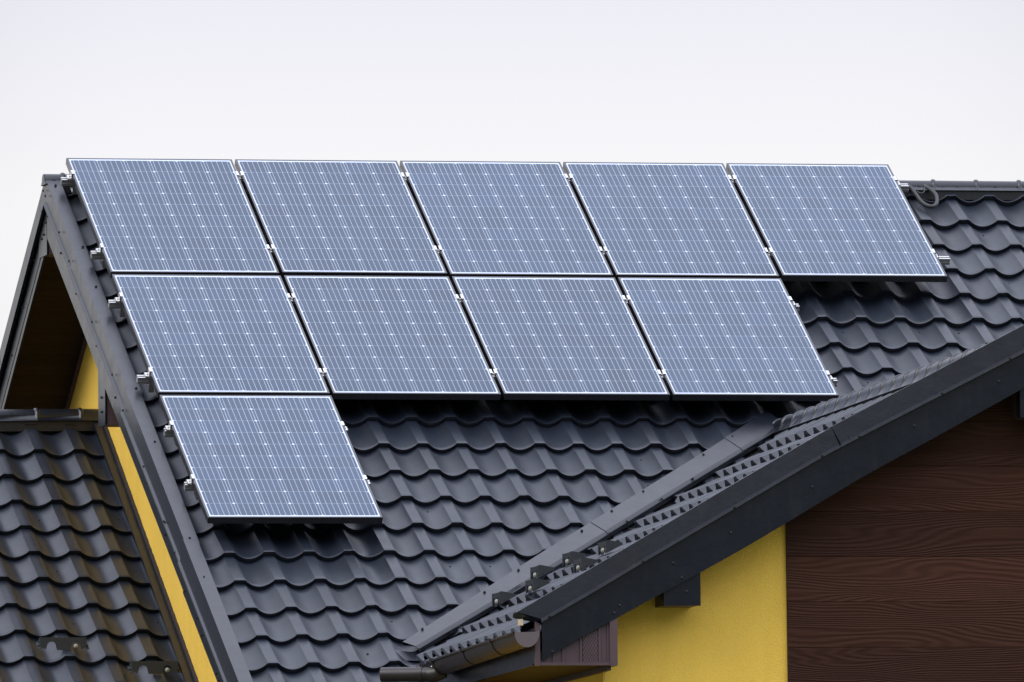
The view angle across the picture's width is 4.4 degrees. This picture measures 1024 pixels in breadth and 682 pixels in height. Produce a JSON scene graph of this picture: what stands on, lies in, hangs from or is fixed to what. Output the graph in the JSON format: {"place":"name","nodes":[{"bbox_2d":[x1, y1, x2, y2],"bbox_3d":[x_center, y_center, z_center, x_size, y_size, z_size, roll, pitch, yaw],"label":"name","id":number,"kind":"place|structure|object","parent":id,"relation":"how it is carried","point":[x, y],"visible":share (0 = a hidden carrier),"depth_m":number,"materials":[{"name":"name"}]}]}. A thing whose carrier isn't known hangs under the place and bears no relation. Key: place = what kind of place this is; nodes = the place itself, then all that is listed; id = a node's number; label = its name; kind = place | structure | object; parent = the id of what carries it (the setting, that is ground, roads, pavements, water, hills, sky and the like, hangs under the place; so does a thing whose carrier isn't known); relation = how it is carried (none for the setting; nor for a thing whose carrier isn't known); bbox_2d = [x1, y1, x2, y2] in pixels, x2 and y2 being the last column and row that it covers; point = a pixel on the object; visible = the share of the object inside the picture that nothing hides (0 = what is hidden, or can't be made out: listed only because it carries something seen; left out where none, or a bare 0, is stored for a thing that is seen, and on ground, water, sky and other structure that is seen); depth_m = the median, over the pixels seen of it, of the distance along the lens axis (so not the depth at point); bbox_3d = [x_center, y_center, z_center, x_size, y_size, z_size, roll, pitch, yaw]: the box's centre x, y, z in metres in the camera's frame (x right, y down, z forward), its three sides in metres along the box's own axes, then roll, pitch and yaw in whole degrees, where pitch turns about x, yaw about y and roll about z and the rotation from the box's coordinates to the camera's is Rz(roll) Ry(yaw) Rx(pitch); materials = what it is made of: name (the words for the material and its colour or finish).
{"place":"outdoors","nodes":[
{"label":"outdoors","id":0,"kind":"place"},
{"bbox_2d":[0,0,1023,347],"label":"sky","id":1,"kind":"structure","parent":0,"point":[926,90],"materials":[{"name":"white"}]},
{"label":"ground","id":2,"kind":"structure","parent":0,"visible":0},
{"bbox_2d":[0,407,198,681],"bbox_3d":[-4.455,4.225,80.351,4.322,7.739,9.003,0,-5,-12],"label":"annex","id":3,"kind":"object","parent":2,"relation":"on","point":[77,558],"visible":0.99,"depth_m":79.68,"materials":[{"name":"tile"}]},
{"bbox_2d":[36,637,88,649],"bbox_3d":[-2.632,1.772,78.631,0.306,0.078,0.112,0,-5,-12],"label":"snow guard","id":4,"kind":"object","parent":3,"relation":"on","point":[63,643],"visible":1,"depth_m":78.59,"materials":[{"name":"grey metal"}]},
{"bbox_2d":[127,661,180,673],"bbox_3d":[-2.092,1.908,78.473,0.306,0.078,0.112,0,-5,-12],"label":"snow guard","id":5,"kind":"object","parent":3,"relation":"on","point":[155,667],"visible":1,"depth_m":78.44,"materials":[{"name":"grey metal"}]},
{"bbox_2d":[0,173,1023,681],"bbox_3d":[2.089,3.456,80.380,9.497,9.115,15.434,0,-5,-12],"label":"house","id":6,"kind":"structure","parent":2,"relation":"on","point":[866,525],"depth_m":76.05,"materials":[{"name":"tile"}]},
{"bbox_2d":[163,421,347,445],"bbox_3d":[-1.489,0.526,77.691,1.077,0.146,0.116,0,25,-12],"label":"mounting rail","id":7,"kind":"object","parent":6,"relation":"attached to","point":[167,432],"visible":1,"depth_m":77.54,"materials":[{"name":"metal"}]},
{"bbox_2d":[159,395,382,523],"bbox_3d":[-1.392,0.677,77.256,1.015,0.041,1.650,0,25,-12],"label":"solar panel","id":8,"kind":"object","parent":7,"relation":"attached to","point":[269,458],"visible":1,"depth_m":77.20,"materials":[{"name":"blue glass"}]},
{"bbox_2d":[184,474,370,499],"bbox_3d":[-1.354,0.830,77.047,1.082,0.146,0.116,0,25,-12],"label":"mounting rail","id":9,"kind":"object","parent":6,"relation":"attached to","point":[188,485],"visible":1,"depth_m":76.89,"materials":[{"name":"metal"}]},
{"bbox_2d":[108,293,799,316],"bbox_3d":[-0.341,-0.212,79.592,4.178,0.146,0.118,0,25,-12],"label":"mounting rail","id":10,"kind":"object","parent":6,"relation":"attached to","point":[115,303],"visible":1,"depth_m":79.17,"materials":[{"name":"metal"}]},
{"bbox_2d":[112,274,329,397],"bbox_3d":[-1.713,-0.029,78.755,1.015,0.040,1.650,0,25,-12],"label":"solar panel","id":11,"kind":"object","parent":10,"relation":"attached to","point":[219,335],"visible":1,"depth_m":78.72,"materials":[{"name":"blue glass"}]},
{"bbox_2d":[283,275,500,399],"bbox_3d":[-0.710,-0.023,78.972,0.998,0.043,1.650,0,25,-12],"label":"solar panel","id":12,"kind":"object","parent":10,"relation":"attached to","point":[393,337],"visible":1,"depth_m":78.92,"materials":[{"name":"blue glass"}]},
{"bbox_2d":[451,276,669,400],"bbox_3d":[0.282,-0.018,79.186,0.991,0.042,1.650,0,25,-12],"label":"solar panel","id":13,"kind":"object","parent":10,"relation":"attached to","point":[559,338],"visible":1,"depth_m":79.13,"materials":[{"name":"blue glass"}]},
{"bbox_2d":[617,277,838,400],"bbox_3d":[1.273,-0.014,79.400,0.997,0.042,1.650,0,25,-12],"label":"solar panel","id":14,"kind":"object","parent":10,"relation":"attached to","point":[727,339],"visible":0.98,"depth_m":79.35,"materials":[{"name":"blue glass"}]},
{"bbox_2d":[380,630,538,681],"bbox_3d":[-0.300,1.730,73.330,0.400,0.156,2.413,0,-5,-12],"label":"rain gutter","id":15,"kind":"object","parent":6,"relation":"attached to","point":[439,668],"visible":1,"depth_m":73.62,"materials":[{"name":"grey metal"}]},
{"bbox_2d":[60,170,908,193],"bbox_3d":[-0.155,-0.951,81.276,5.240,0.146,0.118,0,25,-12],"label":"mounting rail","id":16,"kind":"object","parent":6,"relation":"attached to","point":[68,181],"visible":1,"depth_m":80.91,"materials":[{"name":"metal"}]},
{"bbox_2d":[235,159,446,277],"bbox_3d":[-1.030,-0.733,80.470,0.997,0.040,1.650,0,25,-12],"label":"solar panel","id":17,"kind":"object","parent":16,"relation":"attached to","point":[342,217],"visible":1,"depth_m":80.43,"materials":[{"name":"blue glass"}]},
{"bbox_2d":[136,368,837,392],"bbox_3d":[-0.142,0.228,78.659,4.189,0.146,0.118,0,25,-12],"label":"mounting rail","id":18,"kind":"object","parent":6,"relation":"attached to","point":[143,379],"visible":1,"depth_m":78.23,"materials":[{"name":"metal"}]},
{"bbox_2d":[492,591,515,606],"bbox_3d":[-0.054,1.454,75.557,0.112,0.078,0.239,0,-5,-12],"label":"snow guard","id":19,"kind":"object","parent":6,"relation":"on","point":[500,597],"visible":1,"depth_m":75.46,"materials":[{"name":"grey metal"}]},
{"bbox_2d":[90,244,949,267],"bbox_3d":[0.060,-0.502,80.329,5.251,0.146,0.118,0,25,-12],"label":"mounting rail","id":20,"kind":"object","parent":6,"relation":"attached to","point":[97,255],"visible":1,"depth_m":80.14,"materials":[{"name":"metal"}]},
{"bbox_2d":[66,158,278,277],"bbox_3d":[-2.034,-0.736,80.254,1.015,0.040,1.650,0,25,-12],"label":"solar panel","id":21,"kind":"object","parent":20,"relation":"attached to","point":[174,216],"visible":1,"depth_m":80.22,"materials":[{"name":"blue glass"}]},
{"bbox_2d":[399,161,612,279],"bbox_3d":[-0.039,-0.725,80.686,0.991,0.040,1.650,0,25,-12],"label":"solar panel","id":22,"kind":"object","parent":20,"relation":"attached to","point":[504,218],"visible":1,"depth_m":80.66,"materials":[{"name":"blue glass"}]},
{"bbox_2d":[563,162,778,280],"bbox_3d":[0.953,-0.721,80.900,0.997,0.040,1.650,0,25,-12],"label":"solar panel","id":23,"kind":"object","parent":20,"relation":"attached to","point":[679,220],"visible":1,"depth_m":80.87,"materials":[{"name":"blue glass"}]},
{"bbox_2d":[726,163,946,281],"bbox_3d":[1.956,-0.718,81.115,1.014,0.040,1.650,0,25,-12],"label":"solar panel","id":24,"kind":"object","parent":20,"relation":"attached to","point":[840,222],"visible":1,"depth_m":81.06,"materials":[{"name":"blue glass"}]},
{"bbox_2d":[525,578,549,593],"bbox_3d":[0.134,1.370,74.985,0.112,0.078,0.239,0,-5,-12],"label":"snow guard","id":25,"kind":"object","parent":6,"relation":"on","point":[534,584],"visible":1,"depth_m":74.89,"materials":[{"name":"grey metal"}]},
{"bbox_2d":[530,565,553,579],"bbox_3d":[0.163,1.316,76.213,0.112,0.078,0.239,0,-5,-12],"label":"snow guard","id":26,"kind":"object","parent":6,"relation":"on","point":[538,571],"visible":0.95,"depth_m":76.12,"materials":[{"name":"grey metal"}]},
{"bbox_2d":[562,551,586,566],"bbox_3d":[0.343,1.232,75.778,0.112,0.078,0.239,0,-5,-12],"label":"snow guard","id":27,"kind":"object","parent":6,"relation":"on","point":[569,557],"visible":0.83,"depth_m":75.68,"materials":[{"name":"grey metal"}]},
{"bbox_2d":[573,557,597,572],"bbox_3d":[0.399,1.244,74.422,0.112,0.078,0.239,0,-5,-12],"label":"snow guard","id":28,"kind":"object","parent":6,"relation":"on","point":[582,563],"visible":1,"depth_m":74.33,"materials":[{"name":"grey metal"}]},
{"bbox_2d":[598,540,621,555],"bbox_3d":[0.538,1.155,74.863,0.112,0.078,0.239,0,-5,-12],"label":"snow guard","id":29,"kind":"object","parent":6,"relation":"on","point":[606,546],"visible":1,"depth_m":74.77,"materials":[{"name":"grey metal"}]},
{"bbox_2d":[908,184,938,207],"bbox_3d":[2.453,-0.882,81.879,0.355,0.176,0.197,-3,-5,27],"label":"cable loop","id":30,"kind":"object","parent":6,"relation":"attached to","point":[920,200],"visible":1,"depth_m":81.84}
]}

